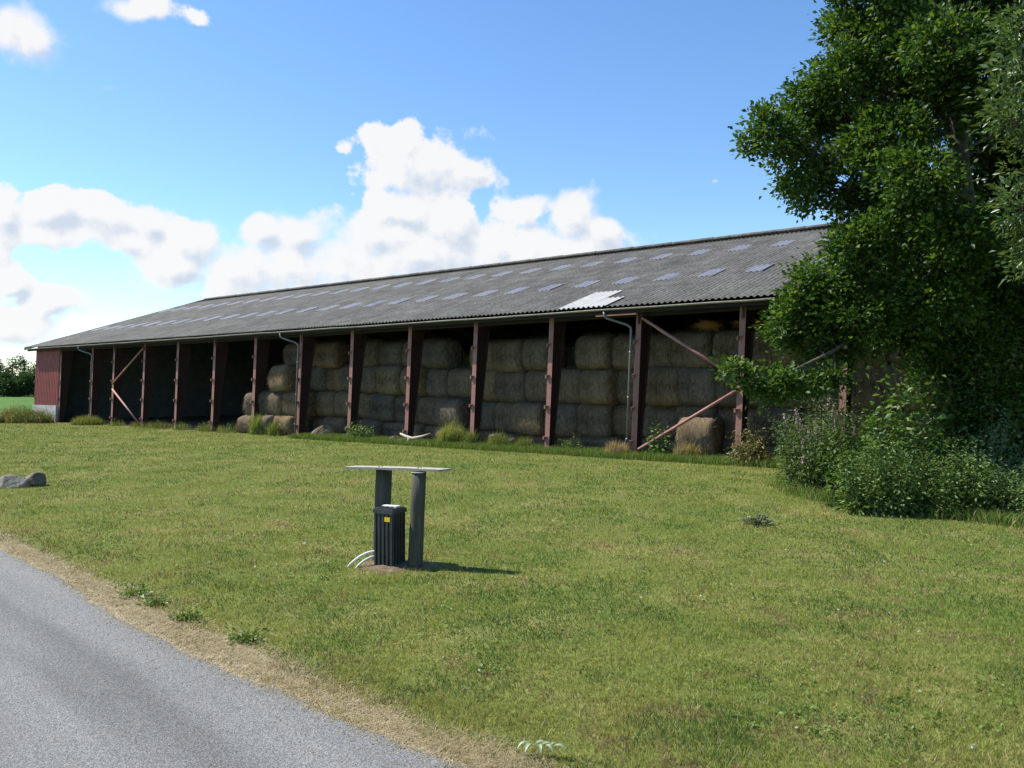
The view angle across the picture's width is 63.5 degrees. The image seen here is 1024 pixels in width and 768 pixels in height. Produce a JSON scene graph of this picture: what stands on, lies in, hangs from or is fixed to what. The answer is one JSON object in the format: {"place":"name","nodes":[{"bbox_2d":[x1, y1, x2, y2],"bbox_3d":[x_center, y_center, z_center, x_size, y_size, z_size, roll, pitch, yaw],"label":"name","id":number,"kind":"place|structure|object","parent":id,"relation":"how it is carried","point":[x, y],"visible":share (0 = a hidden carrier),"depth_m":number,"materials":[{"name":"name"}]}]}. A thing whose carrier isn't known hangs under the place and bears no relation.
{"place":"outdoors","nodes":[
{"label":"outdoors","id":0,"kind":"place"},
{"bbox_2d":[0,395,34,411],"bbox_3d":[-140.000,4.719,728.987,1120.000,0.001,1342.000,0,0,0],"label":"crop field","id":1,"kind":"structure","parent":0,"point":[5,401],"depth_m":103.73,"materials":[{"name":"green plant"}]},
{"bbox_2d":[0,369,35,396],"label":"hedgerow","id":2,"kind":"object","parent":1,"relation":"on","point":[21,384],"visible":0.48,"depth_m":162.43,"materials":[{"name":"green plant"}]},
{"bbox_2d":[62,415,313,435],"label":"barn floor","id":3,"kind":"structure","parent":0,"point":[195,421],"depth_m":48.14,"materials":[{"name":"brown soil"}]},
{"bbox_2d":[236,415,250,432],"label":"straw bale","id":4,"kind":"object","parent":3,"relation":"on","point":[242,424],"visible":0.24,"depth_m":35.93},
{"bbox_2d":[242,388,270,415],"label":"straw bale","id":5,"kind":"object","parent":4,"relation":"on","point":[247,407],"visible":0.38,"depth_m":35.88},
{"bbox_2d":[256,413,274,432],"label":"straw bale","id":6,"kind":"object","parent":3,"relation":"on","point":[266,420],"visible":0.26,"depth_m":34.83},
{"bbox_2d":[261,390,283,415],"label":"straw bale","id":7,"kind":"object","parent":6,"relation":"on","point":[272,405],"visible":0.38,"depth_m":34.96},
{"bbox_2d":[266,363,298,393],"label":"straw bale","id":8,"kind":"object","parent":7,"relation":"on","point":[282,378],"visible":0.88,"depth_m":34.56},
{"bbox_2d":[273,415,310,434],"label":"straw bale","id":9,"kind":"object","parent":3,"relation":"on","point":[286,424],"visible":0.42,"depth_m":34.33},
{"bbox_2d":[279,390,317,420],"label":"straw bale","id":10,"kind":"object","parent":9,"relation":"on","point":[288,403],"visible":0.45,"depth_m":34.48},
{"bbox_2d":[310,416,324,430],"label":"straw bale","id":11,"kind":"object","parent":3,"relation":"on","point":[317,421],"visible":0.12,"depth_m":34.84},
{"bbox_2d":[313,391,337,418],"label":"straw bale","id":12,"kind":"object","parent":11,"relation":"on","point":[323,404],"visible":0.56,"depth_m":34.18},
{"bbox_2d":[310,367,328,392],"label":"straw bale","id":13,"kind":"object","parent":12,"relation":"on","point":[318,382],"visible":0.38,"depth_m":34.34},
{"bbox_2d":[324,364,349,391],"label":"straw bale","id":14,"kind":"object","parent":12,"relation":"on","point":[333,381],"visible":0.36,"depth_m":34.03},
{"bbox_2d":[313,341,349,369],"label":"straw bale","id":15,"kind":"object","parent":14,"relation":"on","point":[331,355],"visible":0.85,"depth_m":33.99},
{"bbox_2d":[321,416,347,434],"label":"straw bale","id":16,"kind":"object","parent":3,"relation":"on","point":[338,424],"visible":0.31,"depth_m":33.65},
{"bbox_2d":[358,418,384,436],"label":"straw bale","id":17,"kind":"object","parent":3,"relation":"on","point":[376,426],"visible":0.3,"depth_m":31.96},
{"bbox_2d":[358,392,372,418],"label":"straw bale","id":18,"kind":"object","parent":17,"relation":"on","point":[363,411],"visible":0.2,"depth_m":32.89},
{"bbox_2d":[361,364,380,395],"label":"straw bale","id":19,"kind":"object","parent":18,"relation":"on","point":[368,383],"visible":0.41,"depth_m":32.25},
{"bbox_2d":[363,338,386,367],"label":"straw bale","id":20,"kind":"object","parent":19,"relation":"on","point":[371,357],"visible":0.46,"depth_m":32.18},
{"bbox_2d":[382,421,403,436],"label":"straw bale","id":21,"kind":"object","parent":3,"relation":"on","point":[389,428],"visible":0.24,"depth_m":31.66},
{"bbox_2d":[367,393,397,422],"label":"straw bale","id":22,"kind":"object","parent":21,"relation":"on","point":[380,407],"visible":0.54,"depth_m":31.73},
{"bbox_2d":[373,363,404,395],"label":"straw bale","id":23,"kind":"object","parent":22,"relation":"on","point":[387,379],"visible":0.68,"depth_m":31.45},
{"bbox_2d":[378,337,407,365],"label":"straw bale","id":24,"kind":"object","parent":23,"relation":"on","point":[390,353],"visible":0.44,"depth_m":31.84},
{"bbox_2d":[396,423,425,438],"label":"straw bale","id":25,"kind":"object","parent":3,"relation":"on","point":[418,429],"visible":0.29,"depth_m":30.55},
{"bbox_2d":[393,395,422,423],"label":"straw bale","id":26,"kind":"object","parent":25,"relation":"on","point":[399,408],"visible":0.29,"depth_m":31.30},
{"bbox_2d":[399,366,428,397],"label":"straw bale","id":27,"kind":"object","parent":26,"relation":"on","point":[422,381],"visible":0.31,"depth_m":30.76},
{"bbox_2d":[415,396,445,425],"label":"straw bale","id":28,"kind":"object","parent":25,"relation":"on","point":[426,409],"visible":0.33,"depth_m":30.42},
{"bbox_2d":[424,367,461,397],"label":"straw bale","id":29,"kind":"object","parent":28,"relation":"on","point":[435,383],"visible":0.47,"depth_m":30.33},
{"bbox_2d":[421,337,464,369],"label":"straw bale","id":30,"kind":"object","parent":29,"relation":"on","point":[443,353],"visible":0.94,"depth_m":30.24},
{"bbox_2d":[435,414,464,443],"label":"grass tuft","id":31,"kind":"object","parent":3,"relation":"on","point":[446,434],"visible":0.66,"depth_m":28.06,"materials":[{"name":"green plant"}]},
{"bbox_2d":[431,427,469,438],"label":"straw bale","id":32,"kind":"object","parent":3,"relation":"on","point":[436,431],"visible":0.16,"depth_m":29.23},
{"bbox_2d":[432,395,470,427],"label":"straw bale","id":33,"kind":"object","parent":32,"relation":"on","point":[446,408],"visible":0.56,"depth_m":29.08},
{"bbox_2d":[444,365,471,398],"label":"straw bale","id":34,"kind":"object","parent":33,"relation":"on","point":[457,382],"visible":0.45,"depth_m":29.71},
{"bbox_2d":[479,429,499,441],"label":"straw bale","id":35,"kind":"object","parent":3,"relation":"on","point":[483,435],"visible":0.19,"depth_m":28.57},
{"bbox_2d":[466,401,497,430],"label":"straw bale","id":36,"kind":"object","parent":35,"relation":"on","point":[487,417],"visible":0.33,"depth_m":28.67},
{"bbox_2d":[466,369,498,401],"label":"straw bale","id":37,"kind":"object","parent":36,"relation":"on","point":[490,382],"visible":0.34,"depth_m":28.61},
{"bbox_2d":[487,431,525,444],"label":"straw bale","id":38,"kind":"object","parent":3,"relation":"on","point":[513,436],"visible":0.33,"depth_m":27.46},
{"bbox_2d":[493,401,515,432],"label":"straw bale","id":39,"kind":"object","parent":38,"relation":"on","point":[502,415],"visible":0.2,"depth_m":28.25},
{"bbox_2d":[493,370,527,403],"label":"straw bale","id":40,"kind":"object","parent":39,"relation":"on","point":[509,386],"visible":0.5,"depth_m":27.98},
{"bbox_2d":[489,338,526,372],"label":"straw bale","id":41,"kind":"object","parent":40,"relation":"on","point":[507,355],"visible":0.6,"depth_m":27.98},
{"bbox_2d":[24,206,1021,457],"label":"barn","id":42,"kind":"structure","parent":3,"relation":"on","point":[214,358],"depth_m":35.15,"materials":[{"name":"metal"}]},
{"bbox_2d":[525,435,556,446],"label":"straw bale","id":43,"kind":"object","parent":3,"relation":"on","point":[537,440],"visible":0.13,"depth_m":27.05},
{"bbox_2d":[509,401,545,437],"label":"straw bale","id":44,"kind":"object","parent":43,"relation":"on","point":[526,418],"visible":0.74,"depth_m":27.07},
{"bbox_2d":[521,370,546,402],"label":"straw bale","id":45,"kind":"object","parent":44,"relation":"on","point":[535,386],"visible":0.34,"depth_m":27.34},
{"bbox_2d":[520,334,568,372],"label":"straw bale","id":46,"kind":"object","parent":45,"relation":"on","point":[534,351],"visible":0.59,"depth_m":27.34},
{"bbox_2d":[556,436,583,447],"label":"straw bale","id":47,"kind":"object","parent":3,"relation":"on","point":[560,441],"visible":0.17,"depth_m":26.56},
{"bbox_2d":[542,403,579,436],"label":"straw bale","id":48,"kind":"object","parent":47,"relation":"on","point":[565,422],"visible":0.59,"depth_m":26.41},
{"bbox_2d":[558,367,581,403],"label":"straw bale","id":49,"kind":"object","parent":48,"relation":"on","point":[568,387],"visible":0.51,"depth_m":26.50},
{"bbox_2d":[580,436,625,448],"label":"straw bale","id":50,"kind":"object","parent":3,"relation":"on","point":[591,441],"visible":0.43,"depth_m":25.52},
{"bbox_2d":[573,404,615,436],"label":"straw bale","id":51,"kind":"object","parent":50,"relation":"on","point":[594,420],"visible":0.64,"depth_m":25.83},
{"bbox_2d":[574,368,619,408],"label":"straw bale","id":52,"kind":"object","parent":51,"relation":"on","point":[597,387],"visible":0.78,"depth_m":25.66},
{"bbox_2d":[573,331,619,370],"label":"straw bale","id":53,"kind":"object","parent":52,"relation":"on","point":[591,351],"visible":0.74,"depth_m":25.78},
{"bbox_2d":[623,437,654,450],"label":"straw bale","id":54,"kind":"object","parent":3,"relation":"on","point":[644,440],"visible":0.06,"depth_m":24.93},
{"bbox_2d":[611,404,645,437],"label":"straw bale","id":55,"kind":"object","parent":54,"relation":"on","point":[619,416],"visible":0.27,"depth_m":25.53},
{"bbox_2d":[615,370,648,404],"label":"straw bale","id":56,"kind":"object","parent":55,"relation":"on","point":[621,388],"visible":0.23,"depth_m":25.50},
{"bbox_2d":[611,332,635,370],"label":"straw bale","id":57,"kind":"object","parent":56,"relation":"on","point":[620,352],"visible":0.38,"depth_m":25.45},
{"bbox_2d":[651,439,676,453],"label":"straw bale","id":58,"kind":"object","parent":3,"relation":"on","point":[672,444],"visible":0.11,"depth_m":24.32},
{"bbox_2d":[643,405,676,439],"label":"straw bale","id":59,"kind":"object","parent":58,"relation":"on","point":[663,417],"visible":0.41,"depth_m":24.69},
{"bbox_2d":[645,364,680,409],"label":"straw bale","id":60,"kind":"object","parent":59,"relation":"on","point":[661,386],"visible":0.69,"depth_m":24.31},
{"bbox_2d":[648,330,682,367],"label":"straw bale","id":61,"kind":"object","parent":60,"relation":"on","point":[659,345],"visible":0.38,"depth_m":24.68},
{"bbox_2d":[673,405,718,436],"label":"straw bale","id":62,"kind":"object","parent":58,"relation":"on","point":[690,410],"visible":0.23,"depth_m":23.84},
{"bbox_2d":[670,366,720,410],"bbox_3d":[5.577,0.094,24.092,1.484,1.554,1.567,0,0,40],"label":"straw bale","id":63,"kind":"object","parent":62,"relation":"on","point":[697,386],"visible":0.69,"depth_m":23.62},
{"bbox_2d":[666,329,717,367],"bbox_3d":[5.425,-0.953,24.280,1.548,1.474,1.578,0,0,43],"label":"straw bale","id":64,"kind":"object","parent":63,"relation":"on","point":[700,341],"visible":0.65,"depth_m":23.79},
{"bbox_2d":[675,412,724,455],"bbox_3d":[5.332,1.530,23.303,1.267,1.546,1.461,0,0,35],"label":"straw bale","id":65,"kind":"object","parent":3,"relation":"on","point":[708,431],"visible":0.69,"depth_m":22.84},
{"bbox_2d":[721,437,763,455],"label":"straw bale","id":66,"kind":"object","parent":3,"relation":"on","point":[727,442],"visible":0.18,"depth_m":22.89},
{"bbox_2d":[717,407,757,438],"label":"straw bale","id":67,"kind":"object","parent":66,"relation":"on","point":[728,416],"visible":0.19,"depth_m":23.23},
{"bbox_2d":[714,367,757,410],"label":"straw bale","id":68,"kind":"object","parent":67,"relation":"on","point":[722,389],"visible":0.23,"depth_m":23.07},
{"bbox_2d":[710,328,756,368],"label":"straw bale","id":69,"kind":"object","parent":68,"relation":"on","point":[726,342],"visible":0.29,"depth_m":23.15},
{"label":"straw bale","id":70,"kind":"object","parent":3,"relation":"on","visible":0},
{"bbox_2d":[751,407,803,445],"bbox_3d":[7.380,1.160,22.593,1.411,1.466,1.482,0,0,40],"label":"straw bale","id":71,"kind":"object","parent":70,"relation":"on","point":[762,419],"visible":0.5,"depth_m":22.24},
{"bbox_2d":[753,365,796,410],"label":"straw bale","id":72,"kind":"object","parent":71,"relation":"on","point":[788,405],"visible":0.16,"depth_m":22.34},
{"bbox_2d":[752,327,798,365],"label":"straw bale","id":73,"kind":"object","parent":72,"relation":"on","point":[760,346],"visible":0.21,"depth_m":22.44},
{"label":"straw bale","id":74,"kind":"object","parent":3,"relation":"on","visible":0},
{"bbox_2d":[800,408,837,440],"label":"straw bale","id":75,"kind":"object","parent":74,"relation":"on","point":[812,412],"visible":0.06,"depth_m":21.79},
{"bbox_2d":[792,364,838,411],"bbox_3d":[8.174,0.083,21.992,1.525,1.555,1.508,0,0,39],"label":"straw bale","id":76,"kind":"object","parent":75,"relation":"on","point":[804,404],"visible":0.23,"depth_m":21.56},
{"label":"straw bale","id":77,"kind":"object","parent":3,"relation":"on","visible":0},
{"bbox_2d":[849,408,899,447],"bbox_3d":[9.288,1.154,21.185,1.394,1.466,1.494,0,0,34],"label":"straw bale","id":78,"kind":"object","parent":77,"relation":"on","point":[858,413],"visible":0.12,"depth_m":20.86},
{"bbox_2d":[838,366,885,408],"bbox_3d":[9.131,0.081,21.337,1.404,1.560,1.484,0,0,37],"label":"straw bale","id":79,"kind":"object","parent":78,"relation":"on","point":[866,388],"visible":0.38,"depth_m":20.82},
{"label":"straw bale","id":80,"kind":"object","parent":3,"relation":"on","visible":0},
{"bbox_2d":[900,409,932,449],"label":"straw bale","id":81,"kind":"object","parent":80,"relation":"on","point":[914,419],"visible":0.05,"depth_m":20.29},
{"bbox_2d":[879,363,940,413],"bbox_3d":[10.015,0.077,20.537,1.541,1.552,1.496,0,0,40],"label":"straw bale","id":82,"kind":"object","parent":81,"relation":"on","point":[890,370],"visible":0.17,"depth_m":20.33},
{"bbox_2d":[0,550,469,767],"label":"road","id":83,"kind":"structure","parent":0,"point":[224,735],"depth_m":5.13,"materials":[{"name":"grey asphalt"}]},
{"bbox_2d":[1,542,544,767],"bbox_3d":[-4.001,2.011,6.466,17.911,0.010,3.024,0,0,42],"label":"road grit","id":84,"kind":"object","parent":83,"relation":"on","point":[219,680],"visible":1,"depth_m":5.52,"materials":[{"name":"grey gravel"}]},
{"bbox_2d":[0,525,625,767],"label":"verge","id":85,"kind":"structure","parent":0,"point":[114,610],"depth_m":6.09,"materials":[{"name":"beige plant"}]},
{"bbox_2d":[163,598,210,623],"bbox_3d":[-2.783,2.001,7.103,0.390,0.249,0.372,0,0,0],"label":"verge weed","id":86,"kind":"object","parent":85,"relation":"on","point":[188,616],"visible":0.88,"depth_m":7.09,"materials":[{"name":"green plant"}]},
{"bbox_2d":[222,621,272,645],"bbox_3d":[-2.089,1.994,6.495,0.388,0.258,0.360,0,0,16],"label":"verge weed","id":87,"kind":"object","parent":85,"relation":"on","point":[245,637],"visible":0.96,"depth_m":6.49,"materials":[{"name":"green plant"}]},
{"bbox_2d":[0,0,1006,374],"label":"sky","id":88,"kind":"structure","parent":0,"point":[156,155],"materials":[{"name":"blue"}]},
{"bbox_2d":[0,413,1023,767],"bbox_3d":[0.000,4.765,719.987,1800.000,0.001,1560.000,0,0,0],"label":"lawn","id":89,"kind":"structure","parent":0,"point":[548,619],"depth_m":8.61,"materials":[{"name":"plant"}]},
{"bbox_2d":[0,474,30,488],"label":"boulder","id":90,"kind":"object","parent":89,"relation":"on","point":[13,481],"visible":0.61,"depth_m":16.39,"materials":[{"name":"stone"}]},
{"bbox_2d":[2,398,39,422],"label":"rough weed","id":91,"kind":"object","parent":89,"relation":"on","point":[10,416],"visible":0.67,"depth_m":46.09,"materials":[{"name":"green plant"}]},
{"bbox_2d":[15,403,55,422],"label":"rough weed","id":92,"kind":"object","parent":89,"relation":"on","point":[42,418],"visible":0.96,"depth_m":45.98,"materials":[{"name":"green plant"}]},
{"bbox_2d":[96,419,286,435],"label":"sparse grass","id":93,"kind":"structure","parent":89,"relation":"on","point":[204,430],"depth_m":38.94,"materials":[{"name":"green plant"}]},
{"bbox_2d":[356,560,447,573],"bbox_3d":[-1.293,2.021,9.224,1.097,0.062,0.798,0,0,22],"label":"soil patch","id":94,"kind":"object","parent":89,"relation":"on","point":[392,568],"visible":0.51,"depth_m":9.11,"materials":[{"name":"brown soil"}]},
{"bbox_2d":[373,504,406,566],"bbox_3d":[-1.367,1.698,9.259,0.279,0.675,0.259,0,0,30],"label":"litter bin","id":95,"kind":"object","parent":94,"relation":"on","point":[389,535],"visible":0.81,"depth_m":9.18,"materials":[{"name":"black plastic"}]},
{"bbox_2d":[344,466,450,567],"bbox_3d":[-1.295,1.510,9.379,1.277,1.160,0.307,0,0,26],"label":"plank table","id":96,"kind":"object","parent":94,"relation":"on","point":[383,485],"visible":0.76,"depth_m":9.15,"materials":[{"name":"grey wood"}]},
{"bbox_2d":[2,461,1023,765],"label":"lawn weeds","id":97,"kind":"object","parent":89,"relation":"on","point":[904,697],"visible":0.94,"depth_m":7.23,"materials":[{"name":"green plant"}]},
{"bbox_2d":[287,432,934,468],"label":"unmown grass","id":98,"kind":"structure","parent":89,"relation":"on","point":[710,459],"depth_m":24.78,"materials":[{"name":"green plant"}]},
{"bbox_2d":[645,417,676,454],"bbox_3d":[4.244,1.568,23.470,0.984,1.261,0.992,0,0,0],"label":"green weed","id":99,"kind":"object","parent":89,"relation":"on","point":[658,447],"visible":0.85,"depth_m":23.37,"materials":[{"name":"green plant"}]},
{"bbox_2d":[669,437,706,457],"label":"grass tuft","id":100,"kind":"object","parent":89,"relation":"on","point":[686,450],"visible":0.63,"depth_m":22.62,"materials":[{"name":"beige"}]},
{"bbox_2d":[725,417,769,465],"bbox_3d":[6.046,1.552,21.108,1.256,1.509,1.166,0,0,0],"label":"wilted weed","id":101,"kind":"object","parent":89,"relation":"on","point":[752,446],"visible":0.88,"depth_m":21.05,"materials":[{"name":"brown"}]},
{"bbox_2d":[762,390,865,490],"bbox_3d":[5.956,1.023,16.037,1.858,2.330,1.818,0,0,-36],"label":"willowherb clump","id":102,"kind":"object","parent":89,"relation":"on","point":[806,474],"visible":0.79,"depth_m":15.85,"materials":[{"name":"green plant"}]},
{"bbox_2d":[815,407,866,494],"bbox_3d":[6.105,1.309,15.274,1.029,1.770,1.194,0,0,0],"label":"elder sapling","id":103,"kind":"object","parent":89,"relation":"on","point":[835,456],"visible":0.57,"depth_m":15.21,"materials":[{"name":"green plant"}]},
{"bbox_2d":[708,0,1023,448],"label":"oak tree","id":104,"kind":"object","parent":89,"relation":"on","point":[878,245],"visible":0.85,"depth_m":14.55,"materials":[{"name":"green plant"}]},
{"bbox_2d":[826,396,940,476],"bbox_3d":[7.066,1.192,15.805,1.711,1.939,1.480,0,0,-10],"label":"nettle clump","id":105,"kind":"object","parent":89,"relation":"on","point":[864,433],"visible":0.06,"depth_m":15.66,"materials":[{"name":"green plant"}]},
{"bbox_2d":[828,420,947,517],"bbox_3d":[5.952,1.356,13.171,1.905,1.644,1.404,0,0,0],"label":"nettle clump","id":106,"kind":"object","parent":89,"relation":"on","point":[872,490],"visible":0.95,"depth_m":12.96,"materials":[{"name":"green plant"}]},
{"bbox_2d":[836,359,948,490],"bbox_3d":[6.471,0.900,13.876,1.815,2.651,1.422,0,0,-39],"label":"elder sapling","id":107,"kind":"object","parent":89,"relation":"on","point":[875,423],"visible":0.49,"depth_m":13.80,"materials":[{"name":"green plant"}]},
{"bbox_2d":[764,473,1023,528],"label":"bank grass","id":108,"kind":"structure","parent":89,"relation":"on","point":[1014,520],"depth_m":12.54,"materials":[{"name":"green plant"}]},
{"bbox_2d":[891,312,1023,488],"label":"dark shrub","id":109,"kind":"object","parent":89,"relation":"on","point":[951,432],"visible":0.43,"depth_m":14.77,"materials":[{"name":"green plant"}]},
{"bbox_2d":[901,427,1018,517],"bbox_3d":[6.952,1.431,12.919,1.706,1.515,1.394,0,0,0],"label":"nettle clump","id":110,"kind":"object","parent":89,"relation":"on","point":[972,491],"visible":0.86,"depth_m":12.69,"materials":[{"name":"green plant"}]},
{"bbox_2d":[933,404,1023,500],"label":"silver shrub","id":111,"kind":"object","parent":89,"relation":"on","point":[1001,448],"visible":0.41,"depth_m":13.80,"materials":[{"name":"green plant"}]},
{"bbox_2d":[946,0,1023,286],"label":"ash tree","id":112,"kind":"object","parent":89,"relation":"on","point":[1004,109],"visible":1,"depth_m":11.79,"materials":[{"name":"green plant"}]},
{"bbox_2d":[984,459,1023,520],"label":"nettle clump","id":113,"kind":"object","parent":89,"relation":"on","point":[1014,497],"visible":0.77,"depth_m":12.41,"materials":[{"name":"green plant"}]},
{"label":"straw bale","id":114,"kind":"object","parent":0,"visible":0},
{"bbox_2d":[281,342,299,365],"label":"straw bale","id":115,"kind":"object","parent":114,"relation":"on","point":[289,353],"visible":0.26,"depth_m":35.51},
{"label":"straw bale","id":116,"kind":"object","parent":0,"visible":0},
{"bbox_2d":[331,391,360,418],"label":"straw bale","id":117,"kind":"object","parent":116,"relation":"on","point":[340,406],"visible":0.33,"depth_m":33.47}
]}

